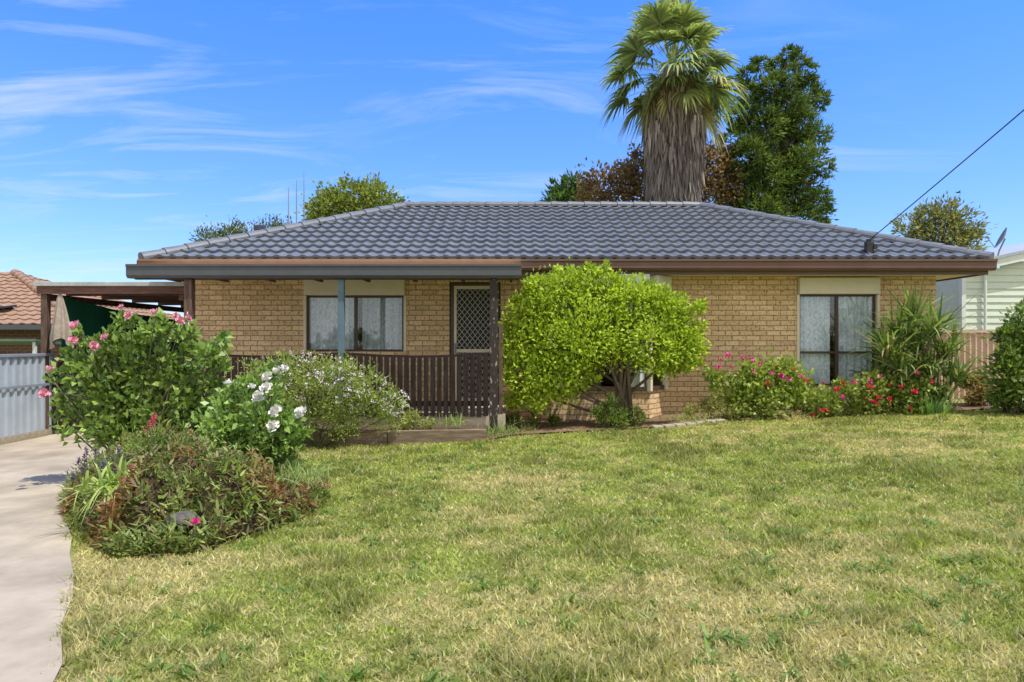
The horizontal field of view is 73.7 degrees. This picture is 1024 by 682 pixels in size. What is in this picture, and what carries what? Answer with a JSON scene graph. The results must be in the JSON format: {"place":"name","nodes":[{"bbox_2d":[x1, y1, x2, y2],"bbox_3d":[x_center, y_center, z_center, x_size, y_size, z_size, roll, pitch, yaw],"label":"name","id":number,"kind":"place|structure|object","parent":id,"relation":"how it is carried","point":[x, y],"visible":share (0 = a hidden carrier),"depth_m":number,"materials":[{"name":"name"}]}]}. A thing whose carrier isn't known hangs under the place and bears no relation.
{"place":"outdoors","nodes":[
{"label":"outdoors","id":0,"kind":"place"},
{"bbox_2d":[0,427,119,681],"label":"driveway","id":1,"kind":"structure","parent":0,"point":[35,563],"depth_m":4.74,"materials":[{"name":"concrete"}]},
{"bbox_2d":[0,353,53,444],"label":"steel fence","id":2,"kind":"object","parent":1,"relation":"on","point":[22,404],"visible":0.88,"depth_m":11.41,"materials":[{"name":"metal"}]},
{"bbox_2d":[33,282,183,429],"bbox_3d":[-6.952,0.430,15.285,2.897,2.940,6.630,0,0,0],"label":"carport","id":3,"kind":"object","parent":1,"relation":"on","point":[139,294],"visible":0.16,"depth_m":12.03,"materials":[{"name":"metal"}]},
{"bbox_2d":[49,294,73,349],"bbox_3d":[-7.884,-0.339,11.945,0.428,0.980,0.254,0,0,0],"label":"hanging cloth","id":4,"kind":"object","parent":3,"relation":"hanging from","point":[60,328],"visible":0.9,"depth_m":11.90,"materials":[{"name":"beige fabric"}]},
{"bbox_2d":[61,297,183,422],"bbox_3d":[-8.170,0.395,15.350,0.151,2.410,6.000,0,0,0],"label":"shade cloth","id":5,"kind":"object","parent":3,"relation":"hanging from","point":[93,318],"visible":0.07,"depth_m":13.30,"materials":[{"name":"green fabric"}]},
{"bbox_2d":[0,0,1023,316],"label":"sky","id":6,"kind":"structure","parent":0,"point":[125,125],"materials":[{"name":"blue"}]},
{"bbox_2d":[40,398,1023,681],"bbox_3d":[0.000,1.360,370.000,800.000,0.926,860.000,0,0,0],"label":"ground","id":7,"kind":"structure","parent":0,"point":[559,648],"depth_m":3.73,"materials":[{"name":"green plant"}]},
{"bbox_2d":[0,269,178,387],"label":"neighbour house","id":8,"kind":"structure","parent":7,"relation":"on","point":[20,307],"depth_m":19.02,"materials":[{"name":"orange brick"}]},
{"bbox_2d":[0,339,60,353],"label":"patio awning","id":9,"kind":"object","parent":8,"relation":"attached to","point":[34,343],"visible":0.4,"depth_m":13.96,"materials":[{"name":"metal"}]},
{"bbox_2d":[68,436,309,550],"bbox_3d":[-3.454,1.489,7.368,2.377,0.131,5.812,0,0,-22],"label":"garden bed","id":10,"kind":"object","parent":7,"relation":"on","point":[231,537],"visible":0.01,"depth_m":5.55,"materials":[{"name":"green plant"}]},
{"bbox_2d":[57,446,133,508],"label":"lavender bush","id":11,"kind":"object","parent":10,"relation":"on","point":[84,466],"visible":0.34,"depth_m":6.09,"materials":[{"name":"green plant"}]},
{"bbox_2d":[29,454,183,531],"bbox_3d":[-3.112,1.202,5.410,0.991,0.643,1.005,0,0,0],"label":"strappy plant","id":12,"kind":"object","parent":10,"relation":"on","point":[108,483],"visible":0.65,"depth_m":5.26,"materials":[{"name":"green plant"}]},
{"bbox_2d":[38,304,233,456],"bbox_3d":[-4.035,0.599,7.407,2.190,1.959,1.098,0,0,0],"label":"pink rose bush","id":13,"kind":"object","parent":10,"relation":"on","point":[117,403],"visible":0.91,"depth_m":7.33,"materials":[{"name":"green plant"}]},
{"bbox_2d":[55,416,336,559],"bbox_3d":[-2.876,1.139,6.331,2.296,0.914,3.619,0,0,-34],"label":"ground cover","id":14,"kind":"object","parent":10,"relation":"on","point":[168,540],"visible":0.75,"depth_m":5.22,"materials":[{"name":"green plant"}]},
{"bbox_2d":[125,454,234,494],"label":"grass tuft","id":15,"kind":"object","parent":14,"relation":"on","point":[188,476],"visible":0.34,"depth_m":5.71,"materials":[{"name":"green plant"}]},
{"bbox_2d":[164,511,200,527],"bbox_3d":[-2.422,1.322,5.064,0.283,0.120,0.214,0,0,0],"label":"rock","id":16,"kind":"object","parent":14,"relation":"on","point":[181,517],"visible":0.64,"depth_m":4.99,"materials":[{"name":"grey stone"}]},
{"bbox_2d":[190,518,199,534],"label":"ice plant flower","id":17,"kind":"object","parent":14,"relation":"on","point":[195,521],"visible":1,"depth_m":4.79,"materials":[{"name":"pink plant"}]},
{"bbox_2d":[112,412,309,475],"bbox_3d":[-2.859,1.139,6.526,1.884,0.958,0.680,0,0,0],"label":"valerian plant","id":18,"kind":"object","parent":10,"relation":"on","point":[156,436],"visible":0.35,"depth_m":6.48,"materials":[{"name":"green plant"}]},
{"bbox_2d":[191,359,315,490],"bbox_3d":[-2.413,0.844,6.400,1.151,1.347,0.780,0,0,0],"label":"white rose bush","id":19,"kind":"object","parent":10,"relation":"on","point":[244,424],"visible":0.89,"depth_m":6.38,"materials":[{"name":"green plant"}]},
{"bbox_2d":[262,454,370,491],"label":"grass tuft","id":20,"kind":"object","parent":10,"relation":"on","point":[296,474],"visible":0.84,"depth_m":5.89,"materials":[{"name":"green plant"}]},
{"bbox_2d":[189,213,291,241],"bbox_3d":[-10.016,-1.534,25.926,4.255,6.805,3.419,0,0,-27],"label":"olive tree","id":21,"kind":"object","parent":7,"relation":"on","point":[216,234],"visible":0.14,"depth_m":25.68,"materials":[{"name":"green plant"}]},
{"bbox_2d":[286,187,290,223],"bbox_3d":[-6.710,-1.456,20.500,0.159,6.312,0.055,0,0,14],"label":"antenna mast","id":22,"kind":"object","parent":7,"relation":"on","point":[288,220],"visible":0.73,"depth_m":20.49,"materials":[{"name":"grey metal"}]},
{"bbox_2d":[296,180,296,222],"bbox_3d":[-6.470,-1.568,20.500,0.159,6.537,0.055,0,0,14],"label":"antenna mast","id":23,"kind":"object","parent":7,"relation":"on","point":[296,201],"visible":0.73,"depth_m":20.48,"materials":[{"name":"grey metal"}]},
{"bbox_2d":[301,189,306,220],"bbox_3d":[-6.246,-1.696,20.500,0.159,6.793,0.055,0,0,14],"label":"antenna mast","id":24,"kind":"object","parent":7,"relation":"on","point":[303,204],"visible":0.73,"depth_m":20.49,"materials":[{"name":"grey metal"}]},
{"bbox_2d":[294,170,410,220],"bbox_3d":[-5.497,-2.118,24.058,4.136,7.641,3.053,0,0,0],"label":"green tree","id":25,"kind":"object","parent":7,"relation":"on","point":[329,201],"visible":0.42,"depth_m":23.46,"materials":[{"name":"green plant"}]},
{"bbox_2d":[307,425,487,437],"bbox_3d":[-1.730,1.433,9.935,2.740,0.335,0.610,0,0,0],"label":"raised bed","id":26,"kind":"object","parent":7,"relation":"on","point":[437,427],"visible":0.21,"depth_m":9.98,"materials":[{"name":"brown wood"}]},
{"bbox_2d":[213,345,409,449],"bbox_3d":[-2.800,0.792,9.420,2.825,1.478,1.136,0,0,0],"label":"daisy bush","id":27,"kind":"object","parent":26,"relation":"on","point":[383,406],"visible":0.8,"depth_m":9.37,"materials":[{"name":"green plant"}]},
{"bbox_2d":[298,429,485,446],"bbox_3d":[-1.764,1.418,9.617,2.812,0.365,0.145,0,0,0],"label":"timber edging","id":28,"kind":"object","parent":26,"relation":"on","point":[392,437],"visible":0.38,"depth_m":9.55,"materials":[{"name":"brown wood"}]},
{"bbox_2d":[386,407,437,430],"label":"plant","id":29,"kind":"object","parent":26,"relation":"on","point":[426,425],"visible":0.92,"depth_m":9.74,"materials":[{"name":"green plant"}]},
{"bbox_2d":[433,412,469,426],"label":"grass tuft","id":30,"kind":"object","parent":26,"relation":"on","point":[452,421],"visible":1,"depth_m":9.72,"materials":[{"name":"green plant"}]},
{"bbox_2d":[86,419,1023,681],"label":"lawn weeds","id":31,"kind":"object","parent":7,"relation":"on","point":[223,656],"visible":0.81,"depth_m":3.81,"materials":[{"name":"green plant"}]},
{"bbox_2d":[125,201,997,444],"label":"brick house","id":32,"kind":"structure","parent":7,"relation":"on","point":[406,295],"depth_m":11.90,"materials":[{"name":"brick"}]},
{"bbox_2d":[302,280,406,354],"bbox_3d":[-2.670,-0.430,12.057,1.940,1.340,0.495,0,0,0],"label":"window","id":33,"kind":"structure","parent":32,"relation":"in","point":[383,301],"depth_m":12.00,"materials":[{"name":"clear glass"}]},
{"bbox_2d":[451,282,498,403],"bbox_3d":[-0.645,0.040,11.910,0.850,2.120,0.140,0,0,0],"label":"door","id":34,"kind":"structure","parent":32,"relation":"in","point":[470,301],"depth_m":11.93,"materials":[{"name":"beige metal"}]},
{"bbox_2d":[524,274,671,390],"bbox_3d":[1.480,-0.139,11.599,2.558,1.953,0.647,0,0,0],"label":"bay window","id":35,"kind":"structure","parent":32,"relation":"in","point":[661,278],"depth_m":11.42,"materials":[{"name":"white glass"}]},
{"bbox_2d":[797,277,879,388],"bbox_3d":[5.680,-0.130,11.937,1.460,1.940,0.255,0,0,0],"label":"window","id":36,"kind":"structure","parent":32,"relation":"in","point":[858,294],"depth_m":12.00,"materials":[{"name":"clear glass"}]},
{"bbox_2d":[870,109,1023,239],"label":"power cable","id":37,"kind":"object","parent":32,"relation":"on","point":[952,170],"visible":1,"depth_m":9.32,"materials":[{"name":"black rubber"}]},
{"bbox_2d":[539,165,598,201],"bbox_3d":[2.226,-2.494,25.089,2.640,7.855,2.327,0,0,0],"label":"conifer","id":38,"kind":"object","parent":7,"relation":"on","point":[556,192],"visible":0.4,"depth_m":24.66,"materials":[{"name":"green plant"}]},
{"bbox_2d":[568,136,750,207],"bbox_3d":[5.104,-3.037,23.635,6.333,8.725,3.412,0,0,0],"label":"copper leaf tree","id":39,"kind":"object","parent":7,"relation":"on","point":[627,176],"visible":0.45,"depth_m":23.18,"materials":[{"name":"brown plant"}]},
{"bbox_2d":[593,0,751,201],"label":"fan palm","id":40,"kind":"object","parent":7,"relation":"on","point":[676,108],"visible":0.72,"depth_m":20.36,"materials":[{"name":"green plant"}]},
{"bbox_2d":[651,419,724,428],"bbox_3d":[2.727,1.282,10.487,1.366,0.109,0.163,0,0,-24],"label":"stone edging","id":41,"kind":"object","parent":7,"relation":"on","point":[677,424],"visible":0.66,"depth_m":10.37,"materials":[{"name":"beige stone"}]},
{"bbox_2d":[487,402,1012,438],"bbox_3d":[4.315,1.212,10.750,9.370,0.356,2.400,0,0,0],"label":"flower bed","id":42,"kind":"object","parent":7,"relation":"on","point":[580,425],"visible":0.3,"depth_m":10.95,"materials":[{"name":"soil"}]},
{"bbox_2d":[473,415,534,438],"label":"grass tuft","id":43,"kind":"object","parent":42,"relation":"on","point":[494,431],"visible":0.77,"depth_m":9.99,"materials":[{"name":"green plant"}]},
{"bbox_2d":[501,422,553,436],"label":"grass tuft","id":44,"kind":"object","parent":42,"relation":"on","point":[528,427],"visible":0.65,"depth_m":10.32,"materials":[{"name":"green plant"}]},
{"bbox_2d":[506,409,562,427],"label":"plant","id":45,"kind":"object","parent":42,"relation":"on","point":[554,418],"visible":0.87,"depth_m":10.67,"materials":[{"name":"green plant"}]},
{"bbox_2d":[498,256,713,425],"bbox_3d":[1.394,0.032,10.607,3.502,2.730,1.704,0,0,0],"label":"lime shrub","id":46,"kind":"object","parent":42,"relation":"on","point":[556,356],"visible":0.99,"depth_m":10.42,"materials":[{"name":"green plant"}]},
{"bbox_2d":[588,391,649,429],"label":"dark shrub","id":47,"kind":"object","parent":42,"relation":"on","point":[607,416],"visible":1,"depth_m":10.32,"materials":[{"name":"green plant"}]},
{"bbox_2d":[659,406,720,425],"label":"grass tuft","id":48,"kind":"object","parent":42,"relation":"on","point":[689,416],"visible":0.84,"depth_m":10.71,"materials":[{"name":"green plant"}]},
{"bbox_2d":[682,395,735,418],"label":"plant","id":49,"kind":"object","parent":42,"relation":"on","point":[704,404],"visible":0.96,"depth_m":10.91,"materials":[{"name":"green plant"}]},
{"bbox_2d":[702,347,822,421],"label":"geranium clump","id":50,"kind":"object","parent":42,"relation":"on","point":[752,389],"visible":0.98,"depth_m":10.93,"materials":[{"name":"green plant"}]},
{"bbox_2d":[771,408,819,421],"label":"grass tuft","id":51,"kind":"object","parent":42,"relation":"on","point":[794,417],"visible":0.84,"depth_m":10.69,"materials":[{"name":"green plant"}]},
{"bbox_2d":[800,366,935,417],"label":"geranium clump","id":52,"kind":"object","parent":42,"relation":"on","point":[823,402],"visible":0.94,"depth_m":10.81,"materials":[{"name":"green plant"}]},
{"bbox_2d":[844,279,992,409],"bbox_3d":[6.613,0.095,11.052,2.498,2.258,1.804,0,0,15],"label":"spiky plant","id":53,"kind":"object","parent":42,"relation":"on","point":[913,309],"visible":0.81,"depth_m":10.97,"materials":[{"name":"green plant"}]},
{"bbox_2d":[915,389,960,415],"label":"iris clump","id":54,"kind":"object","parent":42,"relation":"on","point":[935,407],"visible":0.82,"depth_m":10.67,"materials":[{"name":"green plant"}]},
{"bbox_2d":[959,370,996,405],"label":"red leaf plant","id":55,"kind":"object","parent":42,"relation":"on","point":[976,394],"visible":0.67,"depth_m":11.52,"materials":[{"name":"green plant"}]},
{"bbox_2d":[711,42,839,223],"bbox_3d":[9.308,-4.654,23.975,4.865,11.682,3.458,0,0,-21],"label":"cypress tree","id":56,"kind":"object","parent":7,"relation":"on","point":[778,169],"visible":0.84,"depth_m":23.39,"materials":[{"name":"green plant"}]},
{"bbox_2d":[889,191,997,250],"bbox_3d":[20.088,-3.024,32.026,4.640,8.080,3.393,0,0,0],"label":"gum tree","id":57,"kind":"object","parent":7,"relation":"on","point":[957,234],"visible":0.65,"depth_m":31.54,"materials":[{"name":"green plant"}]},
{"bbox_2d":[936,330,1001,398],"bbox_3d":[9.695,0.545,13.000,4.550,1.510,0.080,0,0,0],"label":"corrugated fence","id":58,"kind":"object","parent":7,"relation":"on","point":[978,341],"visible":0.12,"depth_m":13.00,"materials":[{"name":"beige metal"}]},
{"bbox_2d":[936,243,1023,332],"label":"weatherboard house","id":59,"kind":"structure","parent":7,"relation":"on","point":[1001,289],"depth_m":14.99,"materials":[{"name":"painted wood weatherboards"},{"name":"metal roofing"}]},
{"bbox_2d":[985,227,1006,255],"bbox_3d":[10.638,-2.119,14.912,0.389,0.718,0.361,0,0,-12],"label":"satellite dish","id":60,"kind":"object","parent":59,"relation":"attached to","point":[1001,238],"visible":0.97,"depth_m":14.97,"materials":[{"name":"grey metal"}]},
{"bbox_2d":[972,298,1023,414],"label":"leafy shrub","id":61,"kind":"object","parent":7,"relation":"on","point":[1008,388],"visible":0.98,"depth_m":10.32,"materials":[{"name":"green plant"}]}
]}

